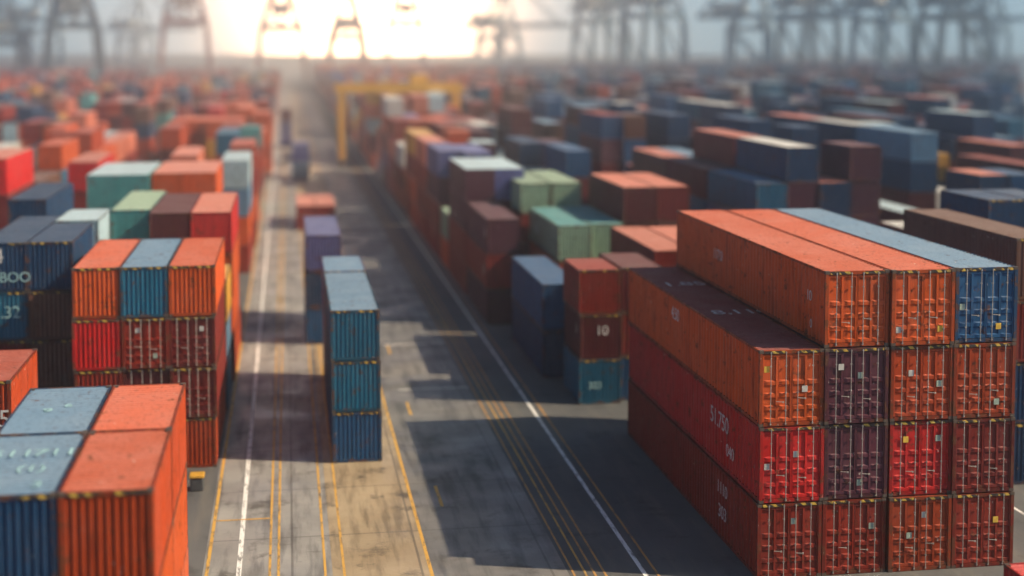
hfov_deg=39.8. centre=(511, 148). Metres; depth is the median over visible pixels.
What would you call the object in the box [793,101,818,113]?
shipping container
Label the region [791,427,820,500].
door
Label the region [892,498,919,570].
door
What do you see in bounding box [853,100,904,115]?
shipping container
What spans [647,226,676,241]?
shipping container
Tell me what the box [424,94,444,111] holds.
shipping container
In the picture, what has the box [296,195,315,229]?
shipping container
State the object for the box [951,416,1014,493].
shipping container
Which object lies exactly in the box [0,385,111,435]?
shipping container
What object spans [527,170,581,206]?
shipping container
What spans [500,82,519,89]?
shipping container
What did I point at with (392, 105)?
shipping container
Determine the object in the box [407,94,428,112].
shipping container
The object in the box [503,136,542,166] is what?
shipping container
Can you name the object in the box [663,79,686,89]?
shipping container
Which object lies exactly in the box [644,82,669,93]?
shipping container
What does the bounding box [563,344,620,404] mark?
shipping container
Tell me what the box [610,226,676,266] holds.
shipping container
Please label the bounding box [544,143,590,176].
shipping container
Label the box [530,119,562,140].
shipping container
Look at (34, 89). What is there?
shipping container
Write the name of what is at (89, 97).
shipping container
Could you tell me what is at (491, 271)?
shipping container
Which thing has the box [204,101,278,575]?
lane line
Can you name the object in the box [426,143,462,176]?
shipping container
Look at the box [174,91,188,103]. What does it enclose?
shipping container
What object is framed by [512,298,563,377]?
shipping container
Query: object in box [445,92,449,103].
shipping container
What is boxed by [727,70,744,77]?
shipping container
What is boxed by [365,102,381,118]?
shipping container
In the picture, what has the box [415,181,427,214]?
shipping container
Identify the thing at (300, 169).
shipping container
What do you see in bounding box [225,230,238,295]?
shipping container
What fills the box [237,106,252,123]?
shipping container
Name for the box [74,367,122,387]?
shipping container
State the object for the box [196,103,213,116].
shipping container
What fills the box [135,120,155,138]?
shipping container
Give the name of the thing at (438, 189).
shipping container
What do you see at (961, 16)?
quay crane
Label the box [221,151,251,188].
shipping container
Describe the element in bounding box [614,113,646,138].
shipping container
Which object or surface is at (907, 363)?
door
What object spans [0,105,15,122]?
shipping container
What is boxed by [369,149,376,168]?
shipping container
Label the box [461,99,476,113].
shipping container
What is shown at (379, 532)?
lane
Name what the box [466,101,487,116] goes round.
shipping container
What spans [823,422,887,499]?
shipping container
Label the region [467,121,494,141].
shipping container
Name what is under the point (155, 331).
door
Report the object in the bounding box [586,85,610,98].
shipping container
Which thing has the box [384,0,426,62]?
quay crane
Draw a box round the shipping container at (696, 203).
[690,195,707,209]
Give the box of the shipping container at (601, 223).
[559,205,623,257]
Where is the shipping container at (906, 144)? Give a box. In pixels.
[856,125,937,161]
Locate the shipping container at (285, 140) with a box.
[280,134,292,146]
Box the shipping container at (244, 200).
[222,178,251,216]
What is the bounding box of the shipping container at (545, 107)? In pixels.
[532,97,562,117]
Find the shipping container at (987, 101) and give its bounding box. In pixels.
[972,93,1003,109]
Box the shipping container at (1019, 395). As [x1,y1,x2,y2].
[1014,362,1023,423]
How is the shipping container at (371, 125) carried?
on the containers at (220, 87)
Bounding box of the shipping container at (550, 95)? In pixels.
[535,92,562,99]
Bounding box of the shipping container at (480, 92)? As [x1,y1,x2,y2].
[470,86,490,99]
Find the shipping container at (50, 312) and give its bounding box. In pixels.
[28,287,72,340]
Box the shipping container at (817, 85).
[812,81,842,92]
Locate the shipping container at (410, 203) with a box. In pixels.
[405,192,415,223]
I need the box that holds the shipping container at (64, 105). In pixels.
[54,98,75,112]
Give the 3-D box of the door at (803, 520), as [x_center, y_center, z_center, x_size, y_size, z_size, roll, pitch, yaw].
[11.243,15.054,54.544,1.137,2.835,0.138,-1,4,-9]
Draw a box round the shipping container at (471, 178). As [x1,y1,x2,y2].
[449,158,494,199]
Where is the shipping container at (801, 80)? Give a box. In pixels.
[784,77,808,86]
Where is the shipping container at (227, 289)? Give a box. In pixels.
[224,264,230,322]
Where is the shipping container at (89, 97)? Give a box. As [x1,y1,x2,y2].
[79,93,97,105]
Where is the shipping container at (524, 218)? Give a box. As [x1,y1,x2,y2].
[512,208,529,243]
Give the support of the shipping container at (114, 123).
on the containers at (220, 87)
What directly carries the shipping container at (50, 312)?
on the shipping container at (54, 360)
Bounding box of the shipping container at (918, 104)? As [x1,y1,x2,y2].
[900,95,949,113]
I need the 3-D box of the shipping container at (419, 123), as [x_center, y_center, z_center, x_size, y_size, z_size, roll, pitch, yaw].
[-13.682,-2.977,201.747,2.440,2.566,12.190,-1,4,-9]
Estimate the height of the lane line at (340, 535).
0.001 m
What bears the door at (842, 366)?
in the shipping container at (856, 384)
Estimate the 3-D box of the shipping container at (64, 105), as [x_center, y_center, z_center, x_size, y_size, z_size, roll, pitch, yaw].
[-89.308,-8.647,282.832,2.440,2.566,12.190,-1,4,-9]
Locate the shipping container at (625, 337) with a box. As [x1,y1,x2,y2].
[620,311,628,355]
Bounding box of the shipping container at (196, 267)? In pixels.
[168,237,224,316]
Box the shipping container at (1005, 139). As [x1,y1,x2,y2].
[993,135,1016,142]
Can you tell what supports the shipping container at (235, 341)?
on the ground
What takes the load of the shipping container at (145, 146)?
on the containers at (220, 87)
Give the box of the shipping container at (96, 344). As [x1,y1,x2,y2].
[71,318,121,371]
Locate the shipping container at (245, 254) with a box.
[239,230,252,272]
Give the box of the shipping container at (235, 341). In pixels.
[231,305,240,380]
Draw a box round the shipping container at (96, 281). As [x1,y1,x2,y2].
[72,239,140,319]
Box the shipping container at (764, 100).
[760,96,787,112]
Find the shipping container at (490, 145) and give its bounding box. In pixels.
[467,140,496,157]
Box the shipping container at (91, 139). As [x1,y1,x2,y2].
[70,127,104,154]
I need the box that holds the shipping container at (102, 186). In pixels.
[87,163,132,207]
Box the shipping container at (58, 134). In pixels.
[47,130,75,140]
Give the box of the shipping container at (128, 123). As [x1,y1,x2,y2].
[122,117,134,130]
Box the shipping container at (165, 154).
[160,143,186,164]
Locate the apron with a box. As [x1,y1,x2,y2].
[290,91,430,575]
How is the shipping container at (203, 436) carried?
on the ground
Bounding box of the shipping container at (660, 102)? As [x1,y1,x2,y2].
[648,94,682,111]
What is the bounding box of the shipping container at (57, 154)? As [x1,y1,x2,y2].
[37,138,78,169]
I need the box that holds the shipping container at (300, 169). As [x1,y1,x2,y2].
[292,159,308,178]
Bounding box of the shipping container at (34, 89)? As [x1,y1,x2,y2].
[27,85,40,94]
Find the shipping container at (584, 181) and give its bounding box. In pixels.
[545,168,588,203]
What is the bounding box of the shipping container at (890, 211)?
[877,199,916,220]
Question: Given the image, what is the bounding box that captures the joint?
[217,518,269,520]
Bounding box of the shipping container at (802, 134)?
[772,124,818,147]
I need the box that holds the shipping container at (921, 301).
[726,209,955,345]
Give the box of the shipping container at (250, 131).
[241,125,260,146]
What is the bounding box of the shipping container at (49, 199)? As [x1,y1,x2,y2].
[7,182,73,223]
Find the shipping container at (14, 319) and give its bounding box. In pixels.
[0,291,28,340]
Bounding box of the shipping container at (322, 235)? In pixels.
[304,216,340,270]
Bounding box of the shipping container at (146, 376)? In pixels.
[123,367,169,384]
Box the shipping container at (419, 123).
[405,117,428,130]
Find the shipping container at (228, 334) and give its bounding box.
[225,308,230,366]
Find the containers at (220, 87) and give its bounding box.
[0,61,1023,575]
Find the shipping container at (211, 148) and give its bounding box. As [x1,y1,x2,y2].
[207,139,215,157]
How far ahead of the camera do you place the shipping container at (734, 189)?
107.73 m
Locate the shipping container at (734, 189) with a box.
[707,169,787,209]
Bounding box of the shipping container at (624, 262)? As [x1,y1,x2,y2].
[599,252,661,311]
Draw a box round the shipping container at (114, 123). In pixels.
[108,117,121,130]
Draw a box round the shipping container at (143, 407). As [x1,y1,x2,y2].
[90,382,186,520]
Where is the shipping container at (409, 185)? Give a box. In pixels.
[405,171,414,201]
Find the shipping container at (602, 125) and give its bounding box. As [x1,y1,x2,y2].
[579,111,623,138]
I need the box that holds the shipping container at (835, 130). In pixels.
[808,119,875,144]
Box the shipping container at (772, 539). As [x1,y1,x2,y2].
[628,379,821,575]
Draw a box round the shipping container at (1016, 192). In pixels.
[979,188,1023,197]
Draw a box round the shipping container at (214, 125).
[206,117,227,138]
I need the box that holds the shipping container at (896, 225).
[878,221,903,232]
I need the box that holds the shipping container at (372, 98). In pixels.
[365,93,381,103]
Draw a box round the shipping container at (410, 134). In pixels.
[405,129,434,156]
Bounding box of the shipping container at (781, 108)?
[765,103,798,118]
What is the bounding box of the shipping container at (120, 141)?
[105,136,125,159]
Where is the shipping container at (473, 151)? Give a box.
[452,144,491,157]
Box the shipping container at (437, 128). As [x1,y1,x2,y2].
[430,121,457,139]
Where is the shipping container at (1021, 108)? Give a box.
[1004,102,1023,116]
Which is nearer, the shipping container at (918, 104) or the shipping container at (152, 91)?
the shipping container at (918, 104)
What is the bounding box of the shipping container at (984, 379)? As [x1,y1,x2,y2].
[952,341,1015,418]
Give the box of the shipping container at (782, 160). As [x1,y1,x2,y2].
[736,137,818,181]
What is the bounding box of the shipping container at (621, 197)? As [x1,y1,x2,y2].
[589,173,656,221]
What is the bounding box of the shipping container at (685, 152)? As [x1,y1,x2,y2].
[658,148,692,156]
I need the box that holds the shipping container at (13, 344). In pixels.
[0,340,28,349]
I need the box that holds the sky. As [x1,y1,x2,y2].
[0,0,1023,54]
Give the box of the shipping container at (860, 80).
[838,75,863,84]
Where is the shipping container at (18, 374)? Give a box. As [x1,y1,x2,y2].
[0,349,37,427]
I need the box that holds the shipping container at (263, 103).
[257,98,269,109]
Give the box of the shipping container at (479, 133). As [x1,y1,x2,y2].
[459,126,490,139]
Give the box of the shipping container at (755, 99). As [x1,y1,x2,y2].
[751,92,789,107]
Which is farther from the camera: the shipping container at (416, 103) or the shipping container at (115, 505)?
the shipping container at (416, 103)
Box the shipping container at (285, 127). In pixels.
[280,122,291,133]
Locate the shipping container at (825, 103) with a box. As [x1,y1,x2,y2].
[819,97,865,113]
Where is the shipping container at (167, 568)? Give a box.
[160,524,173,575]
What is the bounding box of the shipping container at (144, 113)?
[134,105,155,122]
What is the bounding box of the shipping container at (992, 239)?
[903,208,1023,299]
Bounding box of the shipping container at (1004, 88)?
[988,83,1012,94]
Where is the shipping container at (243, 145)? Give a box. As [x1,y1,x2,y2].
[230,138,256,170]
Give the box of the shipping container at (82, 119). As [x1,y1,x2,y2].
[69,111,95,129]
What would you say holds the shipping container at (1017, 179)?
on the containers at (220, 87)
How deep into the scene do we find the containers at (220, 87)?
391.14 m
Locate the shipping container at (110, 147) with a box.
[104,142,115,161]
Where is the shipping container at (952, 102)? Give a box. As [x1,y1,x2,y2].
[925,94,955,110]
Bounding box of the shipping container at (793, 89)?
[775,83,805,95]
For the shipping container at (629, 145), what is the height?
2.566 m
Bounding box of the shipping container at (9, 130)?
[2,120,17,138]
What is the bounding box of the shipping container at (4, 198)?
[0,181,33,228]
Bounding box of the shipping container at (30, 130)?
[21,119,51,141]
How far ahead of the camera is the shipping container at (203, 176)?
112.70 m
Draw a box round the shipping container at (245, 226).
[238,205,251,244]
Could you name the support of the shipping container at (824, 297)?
on the shipping container at (856, 384)
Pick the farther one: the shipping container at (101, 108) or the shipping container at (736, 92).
the shipping container at (736, 92)
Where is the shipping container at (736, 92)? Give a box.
[711,85,740,99]
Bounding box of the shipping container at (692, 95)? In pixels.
[671,91,704,100]
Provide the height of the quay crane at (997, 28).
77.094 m
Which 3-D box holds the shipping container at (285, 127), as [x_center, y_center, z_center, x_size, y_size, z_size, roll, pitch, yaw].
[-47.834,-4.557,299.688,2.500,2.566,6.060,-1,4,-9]
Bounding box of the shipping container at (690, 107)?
[674,99,711,120]
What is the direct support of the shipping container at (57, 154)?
on the containers at (220, 87)
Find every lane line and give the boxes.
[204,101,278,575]
[236,102,279,575]
[268,147,283,575]
[277,166,284,575]
[290,101,326,575]
[292,102,345,575]
[300,99,433,575]
[315,100,587,575]
[315,102,575,575]
[316,100,596,575]
[317,100,607,575]
[320,99,647,575]
[322,100,659,575]
[388,343,436,344]
[399,387,463,389]
[405,402,411,414]
[434,486,443,505]
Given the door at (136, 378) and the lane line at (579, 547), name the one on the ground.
the lane line at (579, 547)
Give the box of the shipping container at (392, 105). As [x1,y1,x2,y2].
[381,96,403,115]
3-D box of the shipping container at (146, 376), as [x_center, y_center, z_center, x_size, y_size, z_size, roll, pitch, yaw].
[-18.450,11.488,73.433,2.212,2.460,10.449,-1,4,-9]
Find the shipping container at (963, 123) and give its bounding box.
[925,110,994,136]
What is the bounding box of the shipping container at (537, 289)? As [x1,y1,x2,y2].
[512,256,564,330]
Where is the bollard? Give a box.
[189,471,204,490]
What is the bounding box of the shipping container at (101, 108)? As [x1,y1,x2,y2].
[94,101,111,116]
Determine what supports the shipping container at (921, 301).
on the shipping container at (920, 382)
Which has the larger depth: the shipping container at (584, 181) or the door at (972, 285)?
the shipping container at (584, 181)
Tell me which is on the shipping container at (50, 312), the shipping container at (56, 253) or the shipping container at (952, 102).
the shipping container at (56, 253)
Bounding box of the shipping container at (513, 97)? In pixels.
[502,89,525,104]
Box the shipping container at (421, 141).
[415,135,447,165]
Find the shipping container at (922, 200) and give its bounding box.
[880,185,935,208]
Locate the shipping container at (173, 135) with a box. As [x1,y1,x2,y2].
[160,123,186,148]
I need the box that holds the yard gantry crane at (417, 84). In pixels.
[334,75,463,166]
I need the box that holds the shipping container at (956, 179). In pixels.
[945,169,1009,189]
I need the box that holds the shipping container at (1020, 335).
[1014,299,1023,362]
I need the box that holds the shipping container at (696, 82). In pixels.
[684,79,705,88]
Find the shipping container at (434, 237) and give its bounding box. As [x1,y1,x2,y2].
[427,218,440,257]
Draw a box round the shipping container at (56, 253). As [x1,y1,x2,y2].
[27,221,96,290]
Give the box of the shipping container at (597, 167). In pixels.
[591,159,623,172]
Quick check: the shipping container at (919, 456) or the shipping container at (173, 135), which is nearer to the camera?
the shipping container at (919, 456)
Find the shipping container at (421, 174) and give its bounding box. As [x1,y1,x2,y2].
[415,158,426,190]
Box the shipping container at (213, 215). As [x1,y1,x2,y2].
[190,192,238,253]
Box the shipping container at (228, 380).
[225,345,231,409]
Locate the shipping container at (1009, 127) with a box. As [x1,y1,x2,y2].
[994,117,1023,137]
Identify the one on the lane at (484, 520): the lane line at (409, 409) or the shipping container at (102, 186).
the lane line at (409, 409)
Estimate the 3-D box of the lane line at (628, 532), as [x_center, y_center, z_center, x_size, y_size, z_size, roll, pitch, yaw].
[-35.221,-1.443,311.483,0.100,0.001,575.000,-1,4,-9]
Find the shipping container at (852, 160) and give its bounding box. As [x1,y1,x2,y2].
[820,141,880,180]
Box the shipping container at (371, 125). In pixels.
[365,116,381,132]
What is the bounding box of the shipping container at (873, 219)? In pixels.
[849,215,878,224]
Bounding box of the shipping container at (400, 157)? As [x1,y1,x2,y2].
[395,141,405,167]
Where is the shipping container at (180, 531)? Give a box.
[173,466,187,575]
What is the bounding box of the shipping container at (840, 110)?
[828,108,887,114]
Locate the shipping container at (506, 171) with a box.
[477,157,523,199]
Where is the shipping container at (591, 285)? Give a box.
[563,258,620,314]
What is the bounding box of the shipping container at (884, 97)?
[867,93,912,101]
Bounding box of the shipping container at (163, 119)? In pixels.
[156,111,172,126]
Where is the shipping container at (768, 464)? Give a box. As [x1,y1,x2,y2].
[629,324,824,503]
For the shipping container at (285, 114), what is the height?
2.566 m
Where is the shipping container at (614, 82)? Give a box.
[606,77,625,87]
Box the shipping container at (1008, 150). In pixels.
[955,138,1023,160]
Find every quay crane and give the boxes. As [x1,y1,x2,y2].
[0,0,34,69]
[0,0,64,67]
[42,0,105,74]
[104,0,197,67]
[158,0,212,70]
[255,0,308,82]
[325,0,368,64]
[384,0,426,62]
[463,0,571,65]
[569,0,631,61]
[616,0,688,66]
[697,0,858,63]
[769,0,842,63]
[834,0,914,66]
[911,0,992,65]
[948,0,1023,61]
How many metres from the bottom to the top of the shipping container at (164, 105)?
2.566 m
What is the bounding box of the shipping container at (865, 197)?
[822,174,879,214]
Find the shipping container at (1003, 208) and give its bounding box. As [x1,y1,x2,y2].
[940,189,1023,226]
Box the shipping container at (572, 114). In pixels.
[565,104,602,126]
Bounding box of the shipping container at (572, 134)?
[565,124,578,146]
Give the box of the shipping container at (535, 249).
[529,240,562,268]
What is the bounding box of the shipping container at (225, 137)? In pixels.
[216,128,239,155]
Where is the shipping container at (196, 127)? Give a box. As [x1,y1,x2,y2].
[188,117,209,138]
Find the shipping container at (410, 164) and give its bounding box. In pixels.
[405,150,414,178]
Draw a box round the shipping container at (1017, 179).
[978,168,1023,189]
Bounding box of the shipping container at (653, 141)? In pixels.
[646,133,690,149]
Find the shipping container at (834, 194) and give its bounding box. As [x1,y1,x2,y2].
[816,174,851,215]
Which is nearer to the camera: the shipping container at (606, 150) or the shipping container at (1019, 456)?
the shipping container at (1019, 456)
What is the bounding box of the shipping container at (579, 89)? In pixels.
[574,83,596,96]
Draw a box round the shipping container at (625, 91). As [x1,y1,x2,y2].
[616,85,634,98]
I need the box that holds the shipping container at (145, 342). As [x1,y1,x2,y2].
[121,315,168,369]
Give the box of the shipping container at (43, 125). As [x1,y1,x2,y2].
[40,118,71,141]
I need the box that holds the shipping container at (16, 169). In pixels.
[0,148,33,193]
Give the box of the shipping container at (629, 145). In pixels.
[623,139,645,162]
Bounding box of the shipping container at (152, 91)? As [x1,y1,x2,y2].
[146,87,159,98]
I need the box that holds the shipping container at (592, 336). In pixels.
[564,302,621,359]
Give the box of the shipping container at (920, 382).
[888,344,953,421]
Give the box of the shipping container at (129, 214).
[110,190,166,239]
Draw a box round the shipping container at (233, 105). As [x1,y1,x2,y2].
[228,100,242,115]
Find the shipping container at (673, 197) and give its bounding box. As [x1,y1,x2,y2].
[620,172,689,221]
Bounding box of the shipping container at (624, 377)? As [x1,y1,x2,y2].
[620,356,628,400]
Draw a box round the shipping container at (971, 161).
[955,154,1023,171]
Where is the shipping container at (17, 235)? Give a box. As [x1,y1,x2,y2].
[0,215,61,291]
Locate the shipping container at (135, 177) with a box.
[118,162,160,202]
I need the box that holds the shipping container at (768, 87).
[753,83,782,93]
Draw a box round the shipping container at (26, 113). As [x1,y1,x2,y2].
[17,105,44,122]
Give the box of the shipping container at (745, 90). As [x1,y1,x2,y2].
[721,83,749,96]
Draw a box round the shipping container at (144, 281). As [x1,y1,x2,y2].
[120,238,182,317]
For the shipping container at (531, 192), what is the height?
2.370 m
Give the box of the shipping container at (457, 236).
[449,216,466,263]
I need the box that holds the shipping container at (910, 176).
[878,157,937,191]
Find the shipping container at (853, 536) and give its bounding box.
[821,497,885,575]
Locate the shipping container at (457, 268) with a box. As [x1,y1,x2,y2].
[449,244,466,294]
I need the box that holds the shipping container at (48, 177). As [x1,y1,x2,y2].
[33,171,61,184]
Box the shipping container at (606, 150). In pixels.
[579,133,622,162]
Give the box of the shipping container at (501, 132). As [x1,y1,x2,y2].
[497,126,530,147]
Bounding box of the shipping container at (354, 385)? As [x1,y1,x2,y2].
[325,325,380,412]
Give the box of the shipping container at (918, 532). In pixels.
[885,493,951,572]
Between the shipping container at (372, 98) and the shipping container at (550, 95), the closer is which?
the shipping container at (550, 95)
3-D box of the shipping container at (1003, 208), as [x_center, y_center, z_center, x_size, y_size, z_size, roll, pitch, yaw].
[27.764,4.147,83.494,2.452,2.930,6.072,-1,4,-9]
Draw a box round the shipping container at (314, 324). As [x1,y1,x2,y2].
[304,289,322,343]
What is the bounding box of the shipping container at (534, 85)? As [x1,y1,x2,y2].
[525,80,543,91]
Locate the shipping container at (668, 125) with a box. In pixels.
[641,111,689,138]
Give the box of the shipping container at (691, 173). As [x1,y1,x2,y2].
[666,157,732,199]
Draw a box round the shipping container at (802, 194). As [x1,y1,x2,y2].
[737,169,817,207]
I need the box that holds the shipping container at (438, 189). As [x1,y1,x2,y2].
[427,168,449,203]
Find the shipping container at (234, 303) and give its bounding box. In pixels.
[231,271,238,338]
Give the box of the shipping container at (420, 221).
[415,204,426,239]
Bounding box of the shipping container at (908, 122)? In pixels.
[855,113,916,129]
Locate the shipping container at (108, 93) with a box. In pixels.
[102,88,117,99]
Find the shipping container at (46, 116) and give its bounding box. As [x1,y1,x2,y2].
[35,113,57,118]
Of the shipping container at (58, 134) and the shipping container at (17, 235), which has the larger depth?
the shipping container at (58, 134)
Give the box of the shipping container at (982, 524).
[949,491,1014,568]
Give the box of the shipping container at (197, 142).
[189,139,206,157]
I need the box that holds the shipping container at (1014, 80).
[990,75,1019,84]
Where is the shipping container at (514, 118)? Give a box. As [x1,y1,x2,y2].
[497,105,531,130]
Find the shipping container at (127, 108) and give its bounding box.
[121,100,140,116]
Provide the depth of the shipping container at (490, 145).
149.30 m
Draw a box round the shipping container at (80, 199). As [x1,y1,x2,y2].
[74,191,87,208]
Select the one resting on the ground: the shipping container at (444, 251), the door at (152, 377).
the shipping container at (444, 251)
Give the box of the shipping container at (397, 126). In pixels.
[388,117,410,139]
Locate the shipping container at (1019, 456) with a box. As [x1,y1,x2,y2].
[1013,423,1023,484]
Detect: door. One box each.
[124,319,145,367]
[126,370,146,384]
[145,319,165,366]
[147,369,166,383]
[171,318,191,366]
[173,369,193,416]
[192,317,212,365]
[194,368,214,416]
[760,505,788,575]
[762,351,791,425]
[763,428,791,501]
[789,503,817,575]
[791,351,820,423]
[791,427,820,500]
[825,501,853,573]
[827,425,855,497]
[828,272,856,345]
[828,349,856,422]
[853,500,881,571]
[855,424,883,496]
[856,272,885,344]
[856,349,884,421]
[892,422,920,494]
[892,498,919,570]
[893,347,921,419]
[895,271,923,344]
[919,497,947,568]
[920,421,948,492]
[921,346,949,418]
[922,270,951,343]
[955,420,983,491]
[955,495,982,566]
[956,345,984,416]
[958,269,986,341]
[982,419,1010,490]
[982,494,1010,564]
[983,344,1011,415]
[985,268,1013,340]
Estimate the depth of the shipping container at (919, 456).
55.16 m
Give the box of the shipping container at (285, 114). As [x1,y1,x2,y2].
[280,108,291,121]
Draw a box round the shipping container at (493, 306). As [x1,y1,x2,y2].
[467,266,511,324]
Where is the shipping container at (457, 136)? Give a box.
[445,129,470,143]
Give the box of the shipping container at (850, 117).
[828,113,892,122]
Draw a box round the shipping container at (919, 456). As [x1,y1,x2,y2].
[887,419,951,496]
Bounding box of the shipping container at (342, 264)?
[321,255,365,308]
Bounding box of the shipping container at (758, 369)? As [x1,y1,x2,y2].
[628,266,824,426]
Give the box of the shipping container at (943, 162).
[938,152,949,180]
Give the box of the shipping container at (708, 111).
[699,102,743,122]
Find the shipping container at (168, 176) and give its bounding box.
[152,161,193,193]
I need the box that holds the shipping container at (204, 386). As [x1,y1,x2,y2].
[170,326,225,417]
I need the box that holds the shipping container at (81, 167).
[68,152,113,190]
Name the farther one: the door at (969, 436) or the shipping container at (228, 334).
the shipping container at (228, 334)
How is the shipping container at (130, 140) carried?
on the containers at (220, 87)
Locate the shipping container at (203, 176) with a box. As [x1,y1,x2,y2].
[184,161,222,192]
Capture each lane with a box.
[202,91,332,575]
[298,91,569,575]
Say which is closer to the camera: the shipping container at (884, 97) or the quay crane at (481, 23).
the shipping container at (884, 97)
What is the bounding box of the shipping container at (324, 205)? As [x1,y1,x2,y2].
[314,194,334,215]
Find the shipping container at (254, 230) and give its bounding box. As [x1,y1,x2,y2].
[252,211,257,246]
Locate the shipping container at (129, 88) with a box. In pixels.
[124,84,136,93]
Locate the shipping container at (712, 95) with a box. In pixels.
[687,89,719,101]
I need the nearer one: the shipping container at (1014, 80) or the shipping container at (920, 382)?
the shipping container at (920, 382)
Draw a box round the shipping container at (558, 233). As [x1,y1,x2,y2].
[529,207,591,261]
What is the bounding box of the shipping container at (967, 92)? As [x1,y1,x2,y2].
[952,86,993,99]
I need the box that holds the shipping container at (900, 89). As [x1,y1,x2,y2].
[881,85,917,95]
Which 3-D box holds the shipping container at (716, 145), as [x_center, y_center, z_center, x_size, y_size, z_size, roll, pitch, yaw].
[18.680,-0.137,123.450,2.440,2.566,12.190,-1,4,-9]
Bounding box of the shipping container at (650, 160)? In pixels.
[632,148,689,177]
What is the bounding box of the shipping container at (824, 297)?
[676,209,889,347]
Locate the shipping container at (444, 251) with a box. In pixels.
[441,234,448,269]
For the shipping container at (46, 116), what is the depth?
215.25 m
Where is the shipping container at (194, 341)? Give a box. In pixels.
[168,286,224,367]
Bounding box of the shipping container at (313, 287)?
[304,253,321,307]
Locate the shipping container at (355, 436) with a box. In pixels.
[326,368,381,462]
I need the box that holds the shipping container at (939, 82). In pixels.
[931,78,957,87]
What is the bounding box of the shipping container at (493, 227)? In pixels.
[467,202,519,253]
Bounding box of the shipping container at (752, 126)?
[713,115,771,137]
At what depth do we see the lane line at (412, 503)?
66.89 m
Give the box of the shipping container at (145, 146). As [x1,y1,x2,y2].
[136,135,155,154]
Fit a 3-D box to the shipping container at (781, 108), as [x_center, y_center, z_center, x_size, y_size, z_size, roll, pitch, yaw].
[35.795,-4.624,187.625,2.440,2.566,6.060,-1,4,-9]
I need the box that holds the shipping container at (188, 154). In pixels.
[170,147,204,160]
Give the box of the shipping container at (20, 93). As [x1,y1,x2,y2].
[13,90,27,100]
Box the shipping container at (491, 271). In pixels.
[466,234,518,289]
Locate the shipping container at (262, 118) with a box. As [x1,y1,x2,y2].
[254,110,271,127]
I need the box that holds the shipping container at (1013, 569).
[1003,562,1023,575]
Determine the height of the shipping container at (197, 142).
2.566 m
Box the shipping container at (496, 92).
[488,86,503,99]
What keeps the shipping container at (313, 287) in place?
on the shipping container at (314, 324)
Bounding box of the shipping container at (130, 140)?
[111,131,135,152]
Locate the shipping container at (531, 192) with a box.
[511,171,550,212]
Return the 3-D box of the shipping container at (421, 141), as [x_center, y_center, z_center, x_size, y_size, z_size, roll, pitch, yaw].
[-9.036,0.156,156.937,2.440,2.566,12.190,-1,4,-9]
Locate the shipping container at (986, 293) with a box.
[774,208,1018,342]
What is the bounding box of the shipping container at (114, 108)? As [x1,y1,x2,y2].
[108,100,127,116]
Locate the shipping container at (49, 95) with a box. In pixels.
[41,90,59,101]
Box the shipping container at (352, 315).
[324,271,379,361]
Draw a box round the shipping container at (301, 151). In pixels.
[293,142,309,161]
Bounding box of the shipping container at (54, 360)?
[29,339,74,387]
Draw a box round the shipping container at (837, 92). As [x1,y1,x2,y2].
[818,88,855,100]
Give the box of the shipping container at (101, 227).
[54,209,110,244]
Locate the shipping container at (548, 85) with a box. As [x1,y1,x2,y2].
[540,80,553,91]
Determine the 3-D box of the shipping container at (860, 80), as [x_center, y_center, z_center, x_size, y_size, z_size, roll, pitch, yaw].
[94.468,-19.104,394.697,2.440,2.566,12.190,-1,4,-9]
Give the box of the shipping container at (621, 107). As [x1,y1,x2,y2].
[608,102,635,112]
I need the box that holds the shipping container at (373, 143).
[369,134,376,152]
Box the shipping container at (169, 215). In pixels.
[149,193,201,238]
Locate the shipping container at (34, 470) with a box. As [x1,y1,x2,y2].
[0,432,87,575]
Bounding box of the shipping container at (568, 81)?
[560,76,577,86]
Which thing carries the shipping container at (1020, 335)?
on the shipping container at (1019, 395)
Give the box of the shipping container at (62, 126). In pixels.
[44,123,77,142]
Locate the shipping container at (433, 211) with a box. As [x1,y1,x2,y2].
[426,193,448,230]
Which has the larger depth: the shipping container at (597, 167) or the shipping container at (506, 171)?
the shipping container at (597, 167)
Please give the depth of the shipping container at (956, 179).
112.78 m
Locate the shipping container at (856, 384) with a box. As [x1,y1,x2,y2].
[677,266,888,424]
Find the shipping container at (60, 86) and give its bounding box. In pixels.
[50,82,64,90]
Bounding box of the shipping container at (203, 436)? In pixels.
[186,379,225,467]
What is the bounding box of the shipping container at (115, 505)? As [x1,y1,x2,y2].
[57,429,172,575]
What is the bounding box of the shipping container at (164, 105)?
[155,98,172,112]
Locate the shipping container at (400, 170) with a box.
[395,161,405,187]
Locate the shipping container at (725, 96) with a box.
[709,89,732,103]
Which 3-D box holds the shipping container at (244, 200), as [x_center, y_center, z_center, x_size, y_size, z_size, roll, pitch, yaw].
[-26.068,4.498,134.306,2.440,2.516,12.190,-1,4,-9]
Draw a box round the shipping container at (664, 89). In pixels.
[656,84,674,93]
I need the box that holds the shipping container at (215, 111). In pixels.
[207,106,224,116]
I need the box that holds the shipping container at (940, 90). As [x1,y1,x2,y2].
[920,87,960,101]
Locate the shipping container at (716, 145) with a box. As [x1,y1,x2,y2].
[693,129,761,167]
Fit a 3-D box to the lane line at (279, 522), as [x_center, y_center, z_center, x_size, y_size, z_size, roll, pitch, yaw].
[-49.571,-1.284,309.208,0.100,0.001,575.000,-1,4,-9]
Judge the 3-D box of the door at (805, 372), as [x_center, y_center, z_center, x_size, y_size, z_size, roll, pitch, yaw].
[11.248,9.123,54.134,1.137,2.835,0.138,-1,4,-9]
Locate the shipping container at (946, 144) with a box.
[938,133,969,160]
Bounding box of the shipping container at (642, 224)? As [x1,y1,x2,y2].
[589,205,655,226]
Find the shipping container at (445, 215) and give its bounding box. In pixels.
[441,207,449,241]
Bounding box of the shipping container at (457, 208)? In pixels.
[449,187,494,231]
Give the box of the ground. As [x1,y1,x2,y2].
[0,54,1023,575]
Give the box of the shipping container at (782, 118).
[766,113,825,125]

